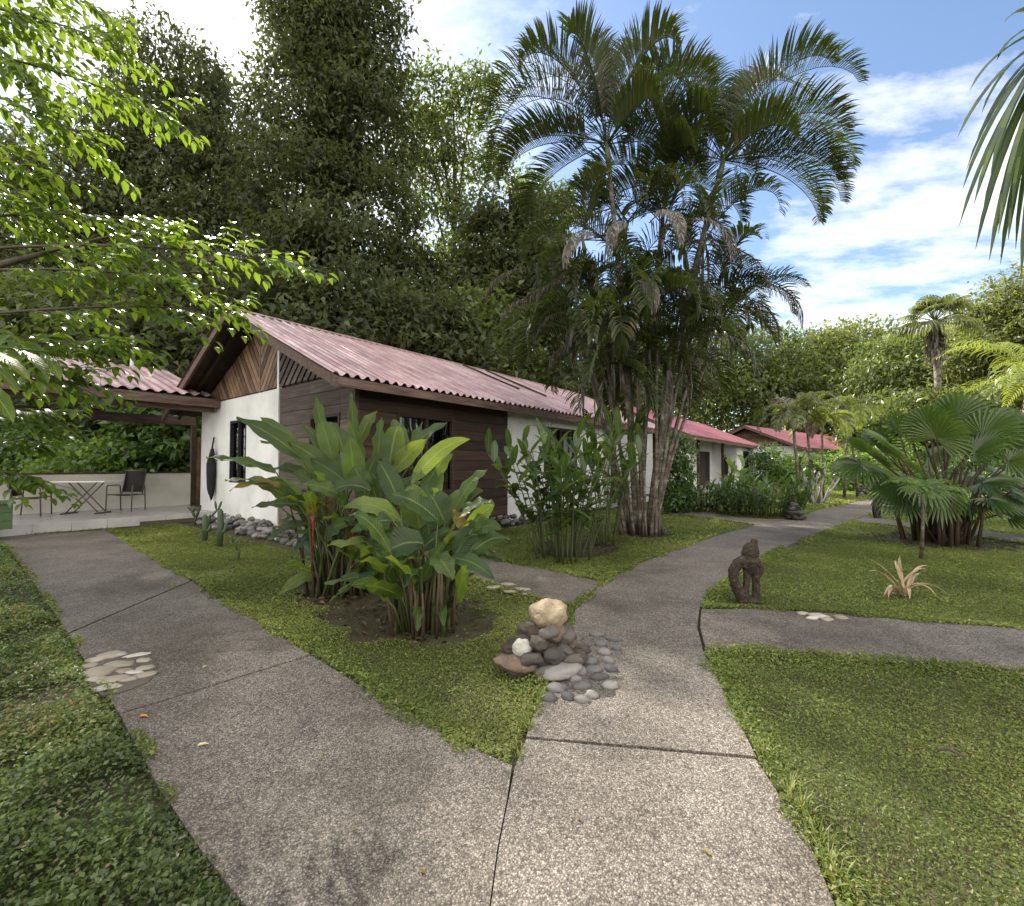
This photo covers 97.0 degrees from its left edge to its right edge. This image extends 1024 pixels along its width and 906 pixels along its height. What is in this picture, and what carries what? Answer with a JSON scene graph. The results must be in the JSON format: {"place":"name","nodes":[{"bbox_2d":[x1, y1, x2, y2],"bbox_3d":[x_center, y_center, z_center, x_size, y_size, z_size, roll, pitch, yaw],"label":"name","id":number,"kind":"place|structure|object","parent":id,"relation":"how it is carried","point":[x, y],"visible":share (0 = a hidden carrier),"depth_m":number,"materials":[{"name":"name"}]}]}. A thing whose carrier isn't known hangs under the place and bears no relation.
{"place":"outdoors","nodes":[
{"label":"outdoors","id":0,"kind":"place"},
{"bbox_2d":[0,530,189,635],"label":"path","id":1,"kind":"structure","parent":0,"point":[102,574],"depth_m":5.67,"materials":[{"name":"concrete"}]},
{"bbox_2d":[69,581,309,716],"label":"path","id":2,"kind":"structure","parent":0,"point":[190,637],"depth_m":3.46,"materials":[{"name":"concrete"}]},
{"bbox_2d":[81,649,158,699],"bbox_3d":[-2.620,1.438,3.019,0.882,0.034,0.397,-1,-2,42],"label":"stone inlay","id":3,"kind":"object","parent":2,"relation":"on","point":[128,669],"visible":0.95,"depth_m":2.98,"materials":[{"name":"stone"}]},
{"bbox_2d":[120,656,511,905],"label":"path","id":4,"kind":"structure","parent":0,"point":[284,819],"depth_m":1.87,"materials":[{"name":"concrete"}]},
{"bbox_2d":[0,475,1023,905],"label":"ground","id":5,"kind":"structure","parent":0,"point":[372,629],"depth_m":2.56,"materials":[{"name":"plant"}]},
{"bbox_2d":[0,397,52,454],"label":"shrub","id":6,"kind":"object","parent":5,"relation":"on","point":[21,401],"visible":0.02,"depth_m":15.81,"materials":[{"name":"green plant"}]},
{"bbox_2d":[0,417,97,472],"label":"shrub","id":7,"kind":"object","parent":5,"relation":"on","point":[8,458],"visible":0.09,"depth_m":14.55,"materials":[{"name":"green plant"}]},
{"bbox_2d":[0,272,110,399],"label":"bushy tree","id":8,"kind":"object","parent":5,"relation":"on","point":[25,332],"visible":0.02,"depth_m":17.09,"materials":[{"name":"green plant"}]},
{"bbox_2d":[0,98,171,318],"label":"dark tree","id":9,"kind":"object","parent":5,"relation":"on","point":[6,239],"visible":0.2,"depth_m":23.44,"materials":[{"name":"green plant"}]},
{"bbox_2d":[16,430,156,472],"bbox_3d":[-13.434,0.785,14.338,4.772,3.062,3.723,0,-2,0],"label":"shrub","id":10,"kind":"object","parent":5,"relation":"on","point":[77,464],"visible":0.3,"depth_m":13.78,"materials":[{"name":"green plant"}]},
{"bbox_2d":[34,357,145,449],"bbox_3d":[-15.069,-0.844,16.946,5.091,5.542,4.232,1,-2,-21],"label":"shrub","id":11,"kind":"object","parent":5,"relation":"on","point":[88,424],"visible":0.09,"depth_m":15.78,"materials":[{"name":"green plant"}]},
{"bbox_2d":[0,250,199,433],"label":"bushy tree","id":12,"kind":"object","parent":5,"relation":"on","point":[45,301],"visible":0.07,"depth_m":16.86,"materials":[{"name":"green plant"}]},
{"bbox_2d":[0,245,218,441],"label":"bushy tree","id":13,"kind":"object","parent":5,"relation":"on","point":[155,335],"visible":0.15,"depth_m":16.87,"materials":[{"name":"green plant"}]},
{"bbox_2d":[0,350,219,536],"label":"terrace","id":14,"kind":"structure","parent":5,"relation":"on","point":[170,497],"depth_m":11.19,"materials":[{"name":"tile"}]},
{"bbox_2d":[0,500,15,529],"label":"planter box","id":15,"kind":"object","parent":14,"relation":"on","point":[6,516],"visible":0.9,"depth_m":8.12,"materials":[{"name":"green paint"}]},
{"bbox_2d":[4,472,51,515],"bbox_3d":[-11.120,0.925,10.414,0.658,1.035,0.608,1,-2,-28],"label":"terrace chair","id":16,"kind":"object","parent":14,"relation":"on","point":[12,492],"visible":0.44,"depth_m":10.29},
{"bbox_2d":[49,480,121,514],"bbox_3d":[-10.260,1.060,10.926,1.160,0.790,0.600,0,-2,-8],"label":"folding table","id":17,"kind":"object","parent":14,"relation":"on","point":[82,481],"visible":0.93,"depth_m":10.84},
{"bbox_2d":[97,380,114,405],"bbox_3d":[-8.656,-1.279,9.639,0.380,0.562,0.040,0,-2,0],"label":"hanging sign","id":18,"kind":"object","parent":14,"relation":"hanging from","point":[111,399],"visible":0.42,"depth_m":9.62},
{"bbox_2d":[105,470,146,510],"bbox_3d":[-9.930,0.961,11.711,0.608,1.035,0.658,0,-2,-8],"label":"terrace chair","id":19,"kind":"object","parent":14,"relation":"on","point":[134,480],"visible":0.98,"depth_m":11.94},
{"bbox_2d":[195,437,201,503],"bbox_3d":[-9.193,0.530,13.764,0.060,1.990,0.675,-1,-2,38],"label":"plank door","id":20,"kind":"structure","parent":14,"relation":"in","point":[198,450],"depth_m":13.53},
{"bbox_2d":[0,544,242,905],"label":"ground cover","id":21,"kind":"object","parent":5,"relation":"on","point":[113,745],"visible":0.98,"depth_m":1.75,"materials":[{"name":"green plant"}]},
{"bbox_2d":[83,390,201,496],"bbox_3d":[-12.118,-0.231,15.555,4.739,4.660,3.487,0,-2,0],"label":"shrub","id":22,"kind":"object","parent":5,"relation":"on","point":[167,446],"visible":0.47,"depth_m":14.74,"materials":[{"name":"green plant"}]},
{"bbox_2d":[0,0,338,510],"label":"tree","id":23,"kind":"object","parent":5,"relation":"on","point":[21,362],"visible":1,"depth_m":3.62,"materials":[{"name":"green plant"}]},
{"bbox_2d":[50,0,304,324],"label":"dome tree","id":24,"kind":"object","parent":5,"relation":"on","point":[189,184],"visible":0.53,"depth_m":24.50,"materials":[{"name":"green plant"}]},
{"bbox_2d":[73,236,312,375],"bbox_3d":[-12.364,-3.422,19.975,9.894,10.895,8.036,0,-2,0],"label":"bushy tree","id":25,"kind":"object","parent":5,"relation":"on","point":[176,298],"visible":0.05,"depth_m":17.96,"materials":[{"name":"green plant"}]},
{"bbox_2d":[187,505,201,524],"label":"cactus","id":26,"kind":"object","parent":5,"relation":"on","point":[197,513],"visible":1,"depth_m":10.48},
{"bbox_2d":[202,514,211,540],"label":"cactus","id":27,"kind":"object","parent":5,"relation":"on","point":[206,528],"visible":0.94,"depth_m":8.22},
{"bbox_2d":[217,508,227,546],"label":"cactus","id":28,"kind":"object","parent":5,"relation":"on","point":[221,528],"visible":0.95,"depth_m":7.67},
{"bbox_2d":[147,232,384,373],"bbox_3d":[-9.332,-3.138,18.870,10.335,10.270,8.361,0,-2,0],"label":"bushy tree","id":29,"kind":"object","parent":5,"relation":"on","point":[262,291],"visible":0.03,"depth_m":17.39,"materials":[{"name":"green plant"}]},
{"bbox_2d":[205,0,440,326],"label":"vine tree","id":30,"kind":"object","parent":5,"relation":"on","point":[340,85],"visible":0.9,"depth_m":22.20,"materials":[{"name":"green plant"}]},
{"bbox_2d":[206,393,446,599],"bbox_3d":[-1.863,0.417,5.104,2.239,2.248,1.563,0,-2,15],"label":"heliconia clump","id":31,"kind":"object","parent":5,"relation":"on","point":[320,470],"visible":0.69,"depth_m":4.75,"materials":[{"name":"green plant"}]},
{"bbox_2d":[266,247,468,364],"bbox_3d":[-6.811,-3.464,19.759,10.145,10.970,8.971,0,-2,0],"label":"bushy tree","id":32,"kind":"object","parent":5,"relation":"on","point":[386,279],"visible":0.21,"depth_m":18.22,"materials":[{"name":"green plant"}]},
{"bbox_2d":[161,305,670,533],"bbox_3d":[-1.470,-0.564,14.893,8.424,4.660,14.350,-1,-2,38],"label":"bungalow","id":33,"kind":"object","parent":5,"relation":"on","point":[287,373],"visible":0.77,"depth_m":9.94,"materials":[{"name":"white paint"}]},
{"bbox_2d":[206,437,215,499],"bbox_3d":[-7.522,0.396,11.339,0.263,1.603,0.224,-1,-2,38],"label":"hanging bag","id":34,"kind":"object","parent":33,"relation":"hanging from","point":[210,471],"visible":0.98,"depth_m":11.26,"materials":[{"name":"black fabric"}]},
{"bbox_2d":[229,420,246,482],"bbox_3d":[-6.384,-0.038,10.649,0.950,1.470,0.120,-1,-2,38],"label":"window","id":35,"kind":"structure","parent":33,"relation":"in","point":[237,428],"depth_m":10.71,"materials":[{"name":"black glass"}]},
{"bbox_2d":[309,412,340,484],"bbox_3d":[-3.345,-0.059,8.285,1.050,1.280,0.229,-1,-2,38],"label":"window","id":36,"kind":"structure","parent":33,"relation":"in","point":[332,417],"depth_m":8.17,"materials":[{"name":"black glass"}]},
{"bbox_2d":[396,413,453,492],"bbox_3d":[-1.736,0.038,8.895,0.229,1.520,1.450,-1,-2,38],"label":"window","id":37,"kind":"structure","parent":33,"relation":"in","point":[411,422],"depth_m":9.02,"materials":[{"name":"black glass"}]},
{"bbox_2d":[544,427,575,476],"bbox_3d":[1.292,-0.004,12.750,0.229,1.380,1.750,-1,-2,38],"label":"window","id":38,"kind":"structure","parent":33,"relation":"in","point":[560,432],"depth_m":12.83,"materials":[{"name":"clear glass"}]},
{"bbox_2d":[324,437,509,640],"bbox_3d":[-0.772,0.668,3.861,1.385,1.680,1.329,0,-2,13],"label":"heliconia clump","id":39,"kind":"object","parent":5,"relation":"on","point":[411,587],"visible":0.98,"depth_m":3.82,"materials":[{"name":"green plant"}]},
{"bbox_2d":[332,267,522,376],"bbox_3d":[-4.268,-3.027,20.506,10.069,10.141,8.377,0,-2,0],"label":"bushy tree","id":40,"kind":"object","parent":5,"relation":"on","point":[431,321],"visible":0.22,"depth_m":18.65,"materials":[{"name":"green plant"}]},
{"bbox_2d":[392,43,529,289],"bbox_3d":[-3.803,-11.323,27.948,9.926,27.110,7.800,0,-2,0],"label":"airy tree","id":41,"kind":"object","parent":5,"relation":"on","point":[445,152],"visible":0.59,"depth_m":27.65,"materials":[{"name":"green plant"}]},
{"bbox_2d":[375,167,595,359],"bbox_3d":[-1.347,-6.431,24.804,13.791,17.174,8.263,0,-2,0],"label":"broad tree","id":42,"kind":"object","parent":5,"relation":"on","point":[509,227],"visible":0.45,"depth_m":24.04,"materials":[{"name":"green plant"}]},
{"bbox_2d":[407,272,567,389],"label":"bushy tree","id":43,"kind":"object","parent":5,"relation":"on","point":[499,307],"visible":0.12,"depth_m":20.28,"materials":[{"name":"green plant"}]},
{"bbox_2d":[493,598,590,680],"bbox_3d":[0.208,1.233,3.064,0.642,0.454,0.505,0,-2,11],"label":"stone cairn","id":44,"kind":"object","parent":5,"relation":"on","point":[544,644],"visible":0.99,"depth_m":2.96,"materials":[{"name":"stone"}]},
{"bbox_2d":[498,154,588,259],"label":"airy tree","id":45,"kind":"object","parent":5,"relation":"on","point":[551,188],"visible":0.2,"depth_m":35.43,"materials":[{"name":"green plant"}]},
{"bbox_2d":[475,297,622,435],"bbox_3d":[1.197,-2.903,23.947,9.867,10.690,8.498,-1,-2,24],"label":"bushy tree","id":46,"kind":"object","parent":5,"relation":"on","point":[561,375],"visible":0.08,"depth_m":21.91,"materials":[{"name":"green plant"}]},
{"bbox_2d":[485,406,641,564],"bbox_3d":[0.757,0.470,6.811,2.299,2.229,2.494,0,-2,0],"label":"ginger clump","id":47,"kind":"object","parent":5,"relation":"on","point":[564,464],"visible":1,"depth_m":6.57,"materials":[{"name":"green plant"}]},
{"bbox_2d":[529,403,653,546],"bbox_3d":[1.423,0.325,8.029,1.521,2.585,2.088,1,-2,-35],"label":"ginger clump","id":48,"kind":"object","parent":5,"relation":"on","point":[592,444],"visible":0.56,"depth_m":7.68,"materials":[{"name":"green plant"}]},
{"bbox_2d":[534,313,678,430],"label":"bushy tree","id":49,"kind":"object","parent":5,"relation":"on","point":[642,399],"visible":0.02,"depth_m":28.06,"materials":[{"name":"green plant"}]},
{"bbox_2d":[291,532,1019,646],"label":"leaf litter","id":50,"kind":"object","parent":5,"relation":"on","point":[449,631],"visible":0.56,"depth_m":4.49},
{"bbox_2d":[582,308,736,416],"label":"round tree","id":51,"kind":"object","parent":5,"relation":"on","point":[710,387],"visible":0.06,"depth_m":45.47,"materials":[{"name":"green plant"}]},
{"bbox_2d":[473,0,870,537],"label":"palm clump","id":52,"kind":"object","parent":5,"relation":"on","point":[671,142],"visible":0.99,"depth_m":8.93,"materials":[{"name":"green plant"}]},
{"bbox_2d":[652,431,706,512],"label":"column shrub","id":53,"kind":"object","parent":5,"relation":"on","point":[677,495],"visible":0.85,"depth_m":12.90,"materials":[{"name":"green plant"}]},
{"bbox_2d":[603,401,764,493],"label":"cottage","id":54,"kind":"structure","parent":5,"relation":"on","point":[715,446],"depth_m":27.75,"materials":[{"name":"white paint"}]},
{"bbox_2d":[700,451,704,484],"bbox_3d":[11.819,0.941,28.226,0.060,2.085,1.315,-1,-2,38],"label":"door","id":55,"kind":"structure","parent":54,"relation":"in","point":[702,454],"depth_m":28.25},
{"bbox_2d":[705,452,709,481],"bbox_3d":[12.576,0.971,29.294,0.040,2.085,1.250,-1,-2,38],"label":"door","id":56,"kind":"structure","parent":54,"relation":"in","point":[707,466],"depth_m":29.39,"materials":[{"name":"wood"}]},
{"bbox_2d":[690,480,727,511],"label":"ginger clump","id":57,"kind":"object","parent":5,"relation":"on","point":[709,486],"visible":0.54,"depth_m":13.33,"materials":[{"name":"green plant"}]},
{"bbox_2d":[719,454,760,510],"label":"ginger clump","id":58,"kind":"object","parent":5,"relation":"on","point":[733,467],"visible":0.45,"depth_m":13.47,"materials":[{"name":"green plant"}]},
{"bbox_2d":[728,539,763,603],"bbox_3d":[2.325,1.184,4.504,0.357,0.658,0.193,0,-2,0],"label":"carved statue","id":59,"kind":"object","parent":5,"relation":"on","point":[749,563],"visible":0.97,"depth_m":4.46,"materials":[{"name":"stone"}]},
{"bbox_2d":[746,734,776,764],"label":"grass tuft","id":60,"kind":"object","parent":5,"relation":"on","point":[762,752],"visible":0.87,"depth_m":2.13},
{"bbox_2d":[674,317,853,432],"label":"round tree","id":61,"kind":"object","parent":5,"relation":"on","point":[751,394],"visible":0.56,"depth_m":61.45,"materials":[{"name":"green plant"}]},
{"bbox_2d":[707,468,823,518],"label":"ginger clump","id":62,"kind":"object","parent":5,"relation":"on","point":[794,488],"visible":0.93,"depth_m":12.15,"materials":[{"name":"green plant"}]},
{"bbox_2d":[744,441,803,485],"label":"bush","id":63,"kind":"object","parent":5,"relation":"on","point":[754,457],"visible":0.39,"depth_m":30.57,"materials":[{"name":"green plant"}]},
{"bbox_2d":[729,425,840,472],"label":"house","id":64,"kind":"structure","parent":5,"relation":"on","point":[751,434],"depth_m":36.83,"materials":[{"name":"white paint"}]},
{"bbox_2d":[765,458,818,485],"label":"bush","id":65,"kind":"object","parent":5,"relation":"on","point":[778,472],"visible":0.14,"depth_m":29.68,"materials":[{"name":"green plant"}]},
{"bbox_2d":[771,769,817,800],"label":"grass tuft","id":66,"kind":"object","parent":5,"relation":"on","point":[790,784],"visible":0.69,"depth_m":1.90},
{"bbox_2d":[776,779,815,813],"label":"grass tuft","id":67,"kind":"object","parent":5,"relation":"on","point":[800,798],"visible":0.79,"depth_m":1.82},
{"bbox_2d":[753,394,841,499],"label":"palm tree","id":68,"kind":"object","parent":5,"relation":"on","point":[796,411],"visible":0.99,"depth_m":15.82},
{"bbox_2d":[772,450,830,485],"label":"bush","id":69,"kind":"object","parent":5,"relation":"on","point":[806,458],"visible":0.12,"depth_m":30.52,"materials":[{"name":"green plant"}]},
{"bbox_2d":[778,783,831,820],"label":"grass tuft","id":70,"kind":"object","parent":5,"relation":"on","point":[806,804],"visible":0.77,"depth_m":1.77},
{"bbox_2d":[772,390,850,502],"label":"palm tree","id":71,"kind":"object","parent":5,"relation":"on","point":[809,401],"visible":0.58,"depth_m":16.44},
{"bbox_2d":[798,799,839,846],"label":"grass tuft","id":72,"kind":"object","parent":5,"relation":"on","point":[815,834],"visible":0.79,"depth_m":1.65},
{"bbox_2d":[786,455,854,503],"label":"pale stem clump","id":73,"kind":"object","parent":5,"relation":"on","point":[817,497],"visible":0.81,"depth_m":16.38,"materials":[{"name":"white plant"}]},
{"bbox_2d":[784,406,858,498],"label":"palm tree","id":74,"kind":"object","parent":5,"relation":"on","point":[843,419],"visible":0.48,"depth_m":17.12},
{"bbox_2d":[792,826,859,876],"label":"grass tuft","id":75,"kind":"object","parent":5,"relation":"on","point":[831,853],"visible":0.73,"depth_m":1.55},
{"bbox_2d":[762,313,922,436],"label":"round tree","id":76,"kind":"object","parent":5,"relation":"on","point":[836,338],"visible":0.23,"depth_m":65.81,"materials":[{"name":"green plant"}]},
{"bbox_2d":[819,845,866,900],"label":"grass tuft","id":77,"kind":"object","parent":5,"relation":"on","point":[834,877],"visible":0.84,"depth_m":1.47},
{"bbox_2d":[812,443,892,491],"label":"bush","id":78,"kind":"object","parent":5,"relation":"on","point":[850,486],"visible":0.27,"depth_m":24.45,"materials":[{"name":"green plant"}]},
{"bbox_2d":[823,405,886,496],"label":"palm tree","id":79,"kind":"object","parent":5,"relation":"on","point":[853,454],"visible":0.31,"depth_m":19.61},
{"bbox_2d":[824,393,888,497],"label":"palm tree","id":80,"kind":"object","parent":5,"relation":"on","point":[851,401],"visible":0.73,"depth_m":18.38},
{"bbox_2d":[829,377,954,469],"bbox_3d":[28.858,-1.645,33.789,8.573,8.112,8.233,1,-2,-21],"label":"bush","id":81,"kind":"object","parent":5,"relation":"on","point":[894,401],"visible":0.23,"depth_m":33.15,"materials":[{"name":"green plant"}]},
{"bbox_2d":[858,434,934,482],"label":"bush","id":82,"kind":"object","parent":5,"relation":"on","point":[916,462],"visible":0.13,"depth_m":26.02,"materials":[{"name":"green plant"}]},
{"bbox_2d":[868,556,945,597],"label":"strap plant","id":83,"kind":"object","parent":5,"relation":"on","point":[912,576],"visible":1,"depth_m":4.73,"materials":[{"name":"beige plant"}]},
{"bbox_2d":[823,312,996,409],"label":"round tree","id":84,"kind":"object","parent":5,"relation":"on","point":[893,365],"visible":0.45,"depth_m":49.33,"materials":[{"name":"green plant"}]},
{"bbox_2d":[826,389,1023,547],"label":"fan palm clump","id":85,"kind":"object","parent":5,"relation":"on","point":[985,431],"visible":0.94,"depth_m":7.91,"materials":[{"name":"green plant"}]},
{"bbox_2d":[880,477,970,558],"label":"palm sapling","id":86,"kind":"object","parent":5,"relation":"on","point":[924,490],"visible":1,"depth_m":6.57,"materials":[{"name":"green plant"}]},
{"bbox_2d":[881,293,987,477],"bbox_3d":[30.089,-4.467,31.879,5.175,13.419,5.533,0,-2,0],"label":"fan palm","id":87,"kind":"object","parent":5,"relation":"on","point":[935,339],"visible":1,"depth_m":31.96,"materials":[{"name":"green plant"}]},
{"bbox_2d":[881,372,1022,475],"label":"bush","id":88,"kind":"object","parent":5,"relation":"on","point":[928,442],"visible":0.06,"depth_m":31.20,"materials":[{"name":"green plant"}]},
{"bbox_2d":[909,254,1023,391],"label":"round tree","id":89,"kind":"object","parent":5,"relation":"on","point":[1003,320],"visible":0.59,"depth_m":40.22,"materials":[{"name":"green plant"}]},
{"bbox_2d":[925,453,1012,491],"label":"bush","id":90,"kind":"object","parent":5,"relation":"on","point":[951,466],"visible":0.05,"depth_m":23.94,"materials":[{"name":"green plant"}]},
{"bbox_2d":[932,338,1023,501],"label":"palm tree","id":91,"kind":"object","parent":5,"relation":"on","point":[996,346],"visible":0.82,"depth_m":14.86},
{"bbox_2d":[947,385,1023,474],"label":"bush","id":92,"kind":"object","parent":5,"relation":"on","point":[1016,402],"visible":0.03,"depth_m":28.91,"materials":[{"name":"green plant"}]},
{"bbox_2d":[958,7,1023,275],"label":"fan palm","id":93,"kind":"object","parent":5,"relation":"on","point":[999,142],"visible":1,"depth_m":3.80,"materials":[{"name":"green plant"}]},
{"bbox_2d":[970,452,1013,493],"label":"bush","id":94,"kind":"object","parent":5,"relation":"on","point":[993,463],"visible":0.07,"depth_m":22.38,"materials":[{"name":"green plant"}]},
{"bbox_2d":[978,362,1023,410],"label":"bush","id":95,"kind":"object","parent":5,"relation":"on","point":[1013,387],"visible":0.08,"depth_m":31.06,"materials":[{"name":"green plant"}]},
{"bbox_2d":[980,343,1023,406],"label":"palm tree","id":96,"kind":"object","parent":5,"relation":"on","point":[995,390],"visible":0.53,"depth_m":19.09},
{"bbox_2d":[424,551,599,608],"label":"path","id":97,"kind":"structure","parent":0,"point":[551,584],"depth_m":5.33,"materials":[{"name":"concrete"}]},
{"bbox_2d":[486,582,532,595],"bbox_3d":[0.001,1.484,4.928,0.350,0.035,0.554,1,-2,-40],"label":"stone inlay","id":98,"kind":"object","parent":97,"relation":"on","point":[508,591],"visible":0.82,"depth_m":4.92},
{"bbox_2d":[0,0,1023,431],"label":"sky","id":99,"kind":"structure","parent":0,"point":[900,240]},
{"bbox_2d":[526,525,792,758],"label":"path","id":100,"kind":"structure","parent":0,"point":[653,701],"depth_m":3.02,"materials":[{"name":"concrete"}]},
{"bbox_2d":[542,632,622,702],"bbox_3d":[0.518,1.433,3.087,0.439,0.068,1.138,0,-2,16],"label":"stone inlay","id":101,"kind":"object","parent":100,"relation":"on","point":[590,667],"visible":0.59,"depth_m":2.85,"materials":[{"name":"stone"}]},
{"bbox_2d":[491,739,834,905],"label":"path","id":102,"kind":"structure","parent":0,"point":[626,840],"depth_m":1.66,"materials":[{"name":"concrete"}]},
{"bbox_2d":[646,507,785,525],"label":"path","id":103,"kind":"structure","parent":0,"point":[757,521],"depth_m":11.80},
{"bbox_2d":[700,609,1023,674],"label":"path","id":104,"kind":"structure","parent":0,"point":[951,642],"depth_m":3.58,"materials":[{"name":"concrete"}]},
{"bbox_2d":[797,611,848,620],"bbox_3d":[2.772,1.458,4.025,0.401,0.036,0.202,-1,-2,19],"label":"stone inlay","id":105,"kind":"object","parent":104,"relation":"on","point":[815,616],"visible":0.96,"depth_m":4.01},
{"bbox_2d":[756,487,970,544],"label":"path","id":106,"kind":"structure","parent":0,"point":[793,531],"depth_m":10.96,"materials":[{"name":"concrete"}]},
{"bbox_2d":[785,502,806,519],"bbox_3d":[7.107,1.461,11.374,0.498,0.467,0.513,0,-2,0],"label":"stone cairn","id":107,"kind":"object","parent":106,"relation":"on","point":[795,511],"visible":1,"depth_m":11.27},
{"bbox_2d":[853,516,1023,544],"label":"path","id":108,"kind":"structure","parent":0,"point":[1006,536],"depth_m":9.02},
{"bbox_2d":[872,497,881,517],"bbox_3d":[9.429,1.409,11.707,0.328,0.604,0.177,0,-2,-17],"label":"carved statue","id":109,"kind":"object","parent":108,"relation":"on","point":[875,514],"visible":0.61,"depth_m":11.67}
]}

